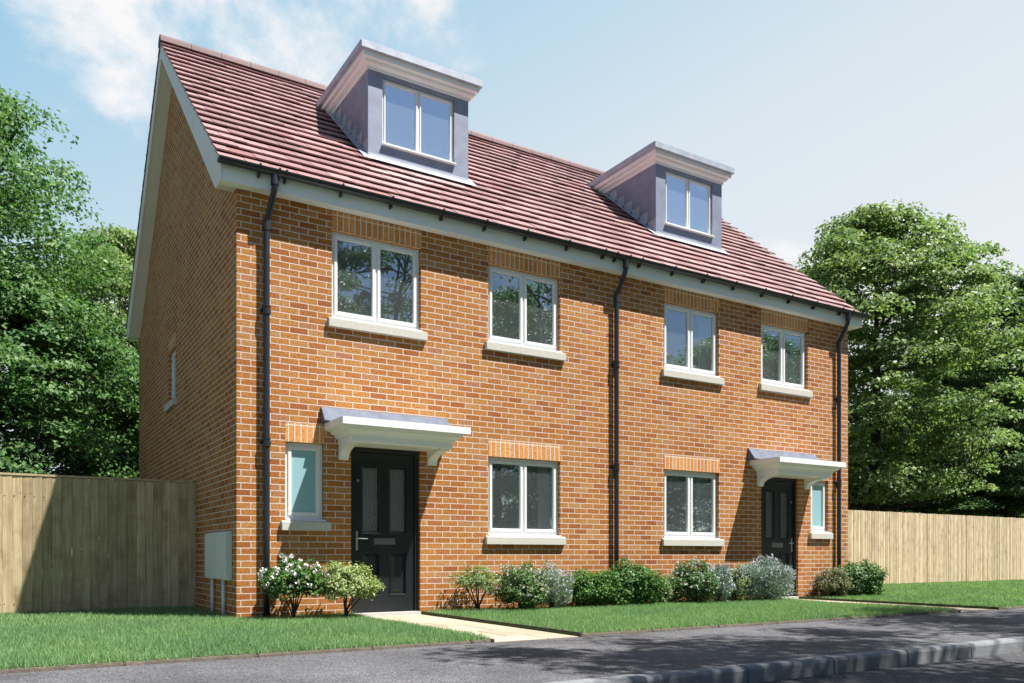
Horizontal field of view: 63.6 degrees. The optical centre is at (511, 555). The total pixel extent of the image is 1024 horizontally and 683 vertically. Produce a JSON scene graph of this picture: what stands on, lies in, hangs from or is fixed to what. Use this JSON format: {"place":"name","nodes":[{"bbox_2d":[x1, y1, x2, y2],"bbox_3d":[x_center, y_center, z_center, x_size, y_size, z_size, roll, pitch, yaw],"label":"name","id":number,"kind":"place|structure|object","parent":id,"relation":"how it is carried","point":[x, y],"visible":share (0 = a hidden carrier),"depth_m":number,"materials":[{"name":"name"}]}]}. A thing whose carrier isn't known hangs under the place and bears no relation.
{"place":"outdoors","nodes":[
{"label":"outdoors","id":0,"kind":"place"},
{"bbox_2d":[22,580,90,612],"bbox_3d":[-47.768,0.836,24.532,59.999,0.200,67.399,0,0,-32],"label":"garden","id":1,"kind":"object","parent":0,"point":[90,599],"depth_m":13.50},
{"bbox_2d":[0,83,138,480],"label":"leafy tree","id":2,"kind":"object","parent":1,"relation":"on","point":[11,220],"visible":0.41,"depth_m":17.58,"materials":[{"name":"green plant"}]},
{"bbox_2d":[0,268,138,586],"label":"leafy tree","id":3,"kind":"object","parent":1,"relation":"on","point":[17,343],"visible":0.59,"depth_m":16.40,"materials":[{"name":"green plant"}]},
{"bbox_2d":[0,608,488,669],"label":"lawn","id":4,"kind":"structure","parent":0,"point":[152,655],"depth_m":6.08,"materials":[{"name":"green plant"}]},
{"bbox_2d":[0,472,195,613],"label":"timber fence","id":5,"kind":"object","parent":4,"relation":"on","point":[142,544],"visible":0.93,"depth_m":10.77,"materials":[{"name":"brown wood"}]},
{"bbox_2d":[0,604,233,627],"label":"grass","id":6,"kind":"structure","parent":4,"relation":"on","point":[25,619],"depth_m":9.70,"materials":[{"name":"green plant"}]},
{"bbox_2d":[0,639,491,673],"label":"edging","id":7,"kind":"object","parent":4,"relation":"on","point":[82,666],"visible":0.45,"depth_m":6.08,"materials":[{"name":"concrete"}]},
{"bbox_2d":[307,625,490,647],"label":"lawn","id":8,"kind":"structure","parent":0,"point":[409,642],"depth_m":7.07,"materials":[{"name":"green plant"}]},
{"bbox_2d":[256,553,328,617],"bbox_3d":[-2.480,0.380,9.345,0.727,0.820,0.798,0,0,16],"label":"flowering shrub","id":9,"kind":"object","parent":8,"relation":"on","point":[286,577],"visible":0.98,"depth_m":9.23,"materials":[{"name":"green plant"}]},
{"bbox_2d":[316,560,385,615],"bbox_3d":[-1.954,0.421,9.705,0.729,0.741,0.876,0,0,39],"label":"variegated shrub","id":10,"kind":"object","parent":8,"relation":"on","point":[347,582],"visible":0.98,"depth_m":9.53,"materials":[{"name":"green plant"}]},
{"bbox_2d":[369,614,578,641],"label":"path","id":11,"kind":"structure","parent":0,"point":[498,633],"depth_m":8.60,"materials":[{"name":"stone"}]},
{"bbox_2d":[396,611,581,642],"bbox_3d":[-0.661,0.805,8.976,0.978,0.162,3.433,0,0,-32],"label":"edging","id":12,"kind":"object","parent":11,"relation":"on","point":[579,634],"visible":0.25,"depth_m":8.69,"materials":[{"name":"beige concrete"}]},
{"bbox_2d":[0,608,1023,682],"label":"pavement","id":13,"kind":"structure","parent":0,"point":[552,660],"depth_m":6.26,"materials":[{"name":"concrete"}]},
{"bbox_2d":[0,0,1023,548],"label":"sky","id":14,"kind":"structure","parent":0,"point":[820,110],"materials":[{"name":"blue"}]},
{"bbox_2d":[421,597,955,635],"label":"lawn","id":15,"kind":"structure","parent":0,"point":[523,627],"depth_m":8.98,"materials":[{"name":"green plant"}]},
{"bbox_2d":[447,561,502,609],"bbox_3d":[-0.431,0.431,10.736,0.738,0.718,0.633,0,0,-32],"label":"airy shrub","id":16,"kind":"object","parent":15,"relation":"on","point":[475,579],"visible":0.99,"depth_m":10.67,"materials":[{"name":"green plant"}]},
{"bbox_2d":[125,34,869,617],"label":"brick house","id":17,"kind":"structure","parent":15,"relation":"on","point":[333,328],"depth_m":11.81,"materials":[{"name":"orange brick"}]},
{"bbox_2d":[164,331,176,412],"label":"window","id":18,"kind":"structure","parent":17,"relation":"in","point":[172,403],"depth_m":13.15,"materials":[{"name":"plastic"}]},
{"bbox_2d":[205,532,216,612],"bbox_3d":[-3.763,0.251,10.374,0.071,1.070,0.600,0,0,-32],"label":"meter box","id":19,"kind":"object","parent":17,"relation":"attached to","point":[210,555],"visible":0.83,"depth_m":10.36,"materials":[{"name":"grey plastic"}]},
{"bbox_2d":[205,533,214,577],"bbox_3d":[-3.786,0.003,10.360,0.016,0.550,0.576,0,0,-32],"label":"door","id":20,"kind":"structure","parent":19,"relation":"in","point":[209,538],"depth_m":10.30,"materials":[{"name":"grey plastic"}]},
{"bbox_2d":[215,531,231,616],"bbox_3d":[-3.444,0.251,9.860,0.071,1.070,0.590,0,0,-32],"label":"meter box","id":21,"kind":"object","parent":17,"relation":"attached to","point":[223,556],"visible":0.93,"depth_m":9.74,"materials":[{"name":"grey plastic"}]},
{"bbox_2d":[215,532,226,578],"bbox_3d":[-3.468,0.003,9.846,0.016,0.550,0.566,0,0,-32],"label":"door","id":22,"kind":"structure","parent":21,"relation":"in","point":[220,538],"depth_m":9.79,"materials":[{"name":"grey plastic"}]},
{"bbox_2d":[281,422,330,530],"bbox_3d":[-2.487,-0.934,9.912,0.600,1.280,0.180,0,0,-32],"label":"window","id":23,"kind":"structure","parent":17,"relation":"in","point":[303,442],"depth_m":9.91,"materials":[{"name":"glass"}]},
{"bbox_2d":[327,211,427,341],"bbox_3d":[-1.696,-3.484,10.401,1.320,1.420,0.180,0,0,-32],"label":"window","id":24,"kind":"structure","parent":17,"relation":"in","point":[377,235],"depth_m":10.39,"materials":[{"name":"plastic"}]},
{"bbox_2d":[351,447,420,616],"bbox_3d":[-1.610,-0.255,10.472,0.934,2.182,0.160,0,0,-32],"label":"door","id":25,"kind":"structure","parent":17,"relation":"in","point":[384,482],"depth_m":10.50,"materials":[{"name":"black"}]},
{"bbox_2d":[485,246,565,361],"bbox_3d":[0.172,-3.489,11.558,1.315,1.410,0.180,0,0,-32],"label":"window","id":26,"kind":"structure","parent":17,"relation":"in","point":[523,267],"depth_m":11.55,"materials":[{"name":"plastic"}]},
{"bbox_2d":[485,439,565,544],"bbox_3d":[0.172,-0.862,11.558,1.315,1.425,0.180,0,0,-32],"label":"window","id":27,"kind":"structure","parent":17,"relation":"in","point":[522,454],"depth_m":11.55,"materials":[{"name":"plastic"}]},
{"bbox_2d":[538,467,549,528],"bbox_3d":[0.461,-0.814,11.980,0.200,1.100,0.043,0,0,-32],"label":"curtain","id":28,"kind":"object","parent":17,"relation":"hanging from","point":[543,497],"visible":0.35,"depth_m":11.97,"materials":[{"name":"fabric"}]},
{"bbox_2d":[540,283,549,344],"bbox_3d":[0.478,-3.424,11.990,0.160,1.120,0.043,0,0,-32],"label":"curtain","id":29,"kind":"object","parent":17,"relation":"hanging from","point":[544,313],"visible":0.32,"depth_m":11.98,"materials":[{"name":"fabric"}]},
{"bbox_2d":[661,286,723,385],"bbox_3d":[2.866,-3.489,13.225,1.320,1.410,0.180,0,0,-32],"label":"window","id":30,"kind":"structure","parent":17,"relation":"in","point":[689,303],"depth_m":13.22,"materials":[{"name":"plastic"}]},
{"bbox_2d":[661,454,723,545],"bbox_3d":[2.866,-0.862,13.225,1.320,1.425,0.180,0,0,-32],"label":"window","id":31,"kind":"structure","parent":17,"relation":"in","point":[674,465],"depth_m":13.22,"materials":[{"name":"plastic"}]},
{"bbox_2d":[696,477,708,532],"bbox_3d":[3.140,-0.814,13.638,0.260,1.100,0.043,0,0,-32],"label":"curtain","id":32,"kind":"object","parent":17,"relation":"hanging from","point":[702,504],"visible":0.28,"depth_m":13.63,"materials":[{"name":"fabric"}]},
{"bbox_2d":[698,316,708,370],"bbox_3d":[3.157,-3.424,13.648,0.220,1.120,0.043,0,0,-32],"label":"curtain","id":33,"kind":"object","parent":17,"relation":"hanging from","point":[703,343],"visible":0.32,"depth_m":13.63,"materials":[{"name":"fabric"}]},
{"bbox_2d":[763,329,774,379],"bbox_3d":[4.376,-3.424,14.415,0.580,1.120,0.043,0,0,-32],"label":"curtain","id":34,"kind":"object","parent":17,"relation":"hanging from","point":[769,354],"visible":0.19,"depth_m":14.48,"materials":[{"name":"beige fabric"}]},
{"bbox_2d":[761,477,798,598],"bbox_3d":[4.605,-0.255,14.320,0.934,2.182,0.160,0,0,-32],"label":"door","id":35,"kind":"structure","parent":17,"relation":"in","point":[778,495],"depth_m":14.37,"materials":[{"name":"black"}]},
{"bbox_2d":[759,308,812,397],"bbox_3d":[4.726,-3.497,14.377,1.325,1.395,0.180,0,0,-32],"label":"window","id":36,"kind":"structure","parent":17,"relation":"in","point":[782,323],"depth_m":14.38,"materials":[{"name":"plastic"}]},
{"bbox_2d":[785,334,796,383],"bbox_3d":[4.976,-3.424,14.775,0.300,1.120,0.043,0,0,-32],"label":"curtain","id":37,"kind":"object","parent":17,"relation":"hanging from","point":[790,358],"visible":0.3,"depth_m":14.76,"materials":[{"name":"fabric"}]},
{"bbox_2d":[809,478,832,538],"bbox_3d":[5.510,-0.934,14.862,0.600,1.280,0.180,0,0,-32],"label":"window","id":38,"kind":"structure","parent":17,"relation":"in","point":[818,488],"depth_m":14.89,"materials":[{"name":"plastic"}]},
{"bbox_2d":[484,560,550,610],"bbox_3d":[0.143,0.427,10.972,0.982,0.746,0.705,0,0,-32],"label":"flowering shrub","id":39,"kind":"object","parent":15,"relation":"on","point":[522,584],"visible":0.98,"depth_m":10.84,"materials":[{"name":"green plant"}]},
{"bbox_2d":[531,560,575,607],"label":"lavender bush","id":40,"kind":"object","parent":15,"relation":"on","point":[560,585],"visible":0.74,"depth_m":11.16,"materials":[{"name":"green plant"}]},
{"bbox_2d":[569,568,617,607],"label":"evergreen shrub","id":41,"kind":"object","parent":15,"relation":"on","point":[591,589],"visible":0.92,"depth_m":11.44,"materials":[{"name":"green plant"}]},
{"bbox_2d":[594,556,667,605],"bbox_3d":[1.687,0.390,11.999,1.222,0.804,0.746,0,0,-32],"label":"evergreen shrub","id":42,"kind":"object","parent":15,"relation":"on","point":[636,583],"visible":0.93,"depth_m":11.81,"materials":[{"name":"green plant"}]},
{"bbox_2d":[654,575,677,602],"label":"airy shrub","id":43,"kind":"object","parent":15,"relation":"on","point":[668,592],"visible":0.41,"depth_m":12.29,"materials":[{"name":"green plant"}]},
{"bbox_2d":[661,577,686,602],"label":"flowering shrub","id":44,"kind":"object","parent":15,"relation":"on","point":[678,594],"visible":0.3,"depth_m":12.41,"materials":[{"name":"green plant"}]},
{"bbox_2d":[667,556,720,602],"bbox_3d":[2.816,0.407,12.560,1.033,0.787,0.757,0,0,-32],"label":"flowering shrub","id":45,"kind":"object","parent":15,"relation":"on","point":[696,584],"visible":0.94,"depth_m":12.44,"materials":[{"name":"green plant"}]},
{"bbox_2d":[704,563,735,601],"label":"lavender bush","id":46,"kind":"object","parent":15,"relation":"on","point":[726,578],"visible":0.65,"depth_m":12.77,"materials":[{"name":"green plant"}]},
{"bbox_2d":[718,563,754,599],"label":"variegated shrub","id":47,"kind":"object","parent":15,"relation":"on","point":[738,592],"visible":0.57,"depth_m":13.02,"materials":[{"name":"green plant"}]},
{"bbox_2d":[732,554,796,600],"bbox_3d":[4.087,0.379,13.300,1.287,0.823,0.773,0,0,-32],"label":"lavender bush","id":48,"kind":"object","parent":15,"relation":"on","point":[772,578],"visible":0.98,"depth_m":13.13,"materials":[{"name":"green plant"}]},
{"bbox_2d":[582,610,958,636],"bbox_3d":[3.315,0.813,9.459,6.336,0.146,0.043,0,0,-32],"label":"edging","id":49,"kind":"object","parent":15,"relation":"on","point":[724,626],"visible":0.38,"depth_m":9.01,"materials":[{"name":"concrete"}]},
{"bbox_2d":[762,652,1023,682],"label":"road","id":50,"kind":"structure","parent":0,"point":[1005,668],"depth_m":6.17,"materials":[{"name":"grey asphalt"}]},
{"bbox_2d":[549,636,1023,682],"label":"kerb","id":51,"kind":"structure","parent":50,"relation":"on","point":[768,671],"depth_m":6.11,"materials":[{"name":"concrete"}]},
{"bbox_2d":[794,599,993,611],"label":"path","id":52,"kind":"structure","parent":0,"point":[968,609],"depth_m":11.85,"materials":[{"name":"beige concrete"}]},
{"bbox_2d":[800,597,998,612],"bbox_3d":[5.521,0.805,12.803,0.978,0.162,3.433,0,0,-32],"label":"edging","id":53,"kind":"object","parent":52,"relation":"on","point":[996,608],"visible":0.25,"depth_m":12.64,"materials":[{"name":"beige concrete"}]},
{"bbox_2d":[799,593,1023,608],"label":"lawn","id":54,"kind":"structure","parent":0,"point":[855,600],"depth_m":12.84,"materials":[{"name":"green plant"}]},
{"bbox_2d":[810,566,853,596],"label":"flowering shrub","id":55,"kind":"object","parent":54,"relation":"on","point":[832,584],"visible":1,"depth_m":14.36,"materials":[{"name":"green plant"}]},
{"bbox_2d":[829,558,888,595],"bbox_3d":[6.241,0.416,14.975,1.255,0.748,0.767,0,0,-32],"label":"evergreen shrub","id":56,"kind":"object","parent":54,"relation":"on","point":[866,580],"visible":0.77,"depth_m":14.82,"materials":[{"name":"green plant"}]},
{"bbox_2d":[863,579,1023,602],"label":"lawn","id":57,"kind":"structure","parent":0,"point":[958,593],"depth_m":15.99,"materials":[{"name":"green plant"}]},
{"bbox_2d":[848,510,1023,583],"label":"timber fence","id":58,"kind":"object","parent":57,"relation":"on","point":[901,547],"visible":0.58,"depth_m":22.19,"materials":[{"name":"beige wood"}]},
{"bbox_2d":[999,606,1023,609],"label":"edging","id":59,"kind":"object","parent":57,"relation":"on","point":[1005,608],"visible":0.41,"depth_m":11.80,"materials":[{"name":"concrete"}]},
{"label":"garden","id":60,"kind":"structure","parent":0,"visible":0},
{"bbox_2d":[848,468,884,510],"bbox_3d":[14.351,-1.622,37.415,5.130,4.923,5.923,0,0,15],"label":"leafy tree","id":61,"kind":"object","parent":60,"relation":"on","point":[856,484],"visible":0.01,"depth_m":36.79,"materials":[{"name":"green plant"}]},
{"bbox_2d":[791,199,1023,511],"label":"leafy tree","id":62,"kind":"object","parent":60,"relation":"on","point":[860,247],"visible":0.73,"depth_m":29.65,"materials":[{"name":"green plant"}]},
{"bbox_2d":[849,433,966,514],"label":"leafy tree","id":63,"kind":"object","parent":60,"relation":"on","point":[903,453],"visible":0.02,"depth_m":43.36,"materials":[{"name":"green plant"}]},
{"bbox_2d":[850,474,970,514],"bbox_3d":[19.514,-1.622,40.560,7.404,4.923,6.413,0,0,-10],"label":"leafy tree","id":64,"kind":"object","parent":60,"relation":"on","point":[934,507],"visible":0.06,"depth_m":39.03,"materials":[{"name":"green plant"}]},
{"bbox_2d":[848,459,1004,516],"bbox_3d":[17.555,-1.859,37.990,8.207,5.354,6.971,0,0,8],"label":"leafy tree","id":65,"kind":"object","parent":60,"relation":"on","point":[964,501],"visible":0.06,"depth_m":36.47,"materials":[{"name":"green plant"}]},
{"bbox_2d":[866,268,1023,517],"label":"leafy tree","id":66,"kind":"object","parent":60,"relation":"on","point":[1009,464],"visible":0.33,"depth_m":37.39,"materials":[{"name":"green plant"}]},
{"bbox_2d":[899,344,1023,516],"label":"leafy tree","id":67,"kind":"object","parent":60,"relation":"on","point":[995,380],"visible":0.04,"depth_m":48.34,"materials":[{"name":"green plant"}]},
{"bbox_2d":[938,461,1023,517],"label":"leafy tree","id":68,"kind":"object","parent":60,"relation":"on","point":[977,493],"visible":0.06,"depth_m":39.70,"materials":[{"name":"green plant"}]},
{"bbox_2d":[940,482,1023,517],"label":"leafy tree","id":69,"kind":"object","parent":60,"relation":"on","point":[983,496],"visible":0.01,"depth_m":43.69,"materials":[{"name":"green plant"}]},
{"label":"ground","id":70,"kind":"structure","parent":0,"visible":0},
{"bbox_2d":[0,223,138,476],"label":"leafy tree","id":71,"kind":"object","parent":70,"relation":"on","point":[124,241],"visible":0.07,"depth_m":22.34,"materials":[{"name":"green plant"}]},
{"bbox_2d":[40,369,138,566],"bbox_3d":[-8.733,-1.794,19.598,5.366,5.220,4.558,0,0,-11],"label":"leafy tree","id":72,"kind":"object","parent":70,"relation":"on","point":[127,407],"visible":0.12,"depth_m":18.91,"materials":[{"name":"green plant"}]},
{"bbox_2d":[63,419,137,528],"bbox_3d":[-9.374,-1.622,22.527,5.130,4.923,5.923,0,0,23],"label":"leafy tree","id":73,"kind":"object","parent":70,"relation":"on","point":[105,458],"depth_m":20.73,"materials":[{"name":"green plant"}]}
]}

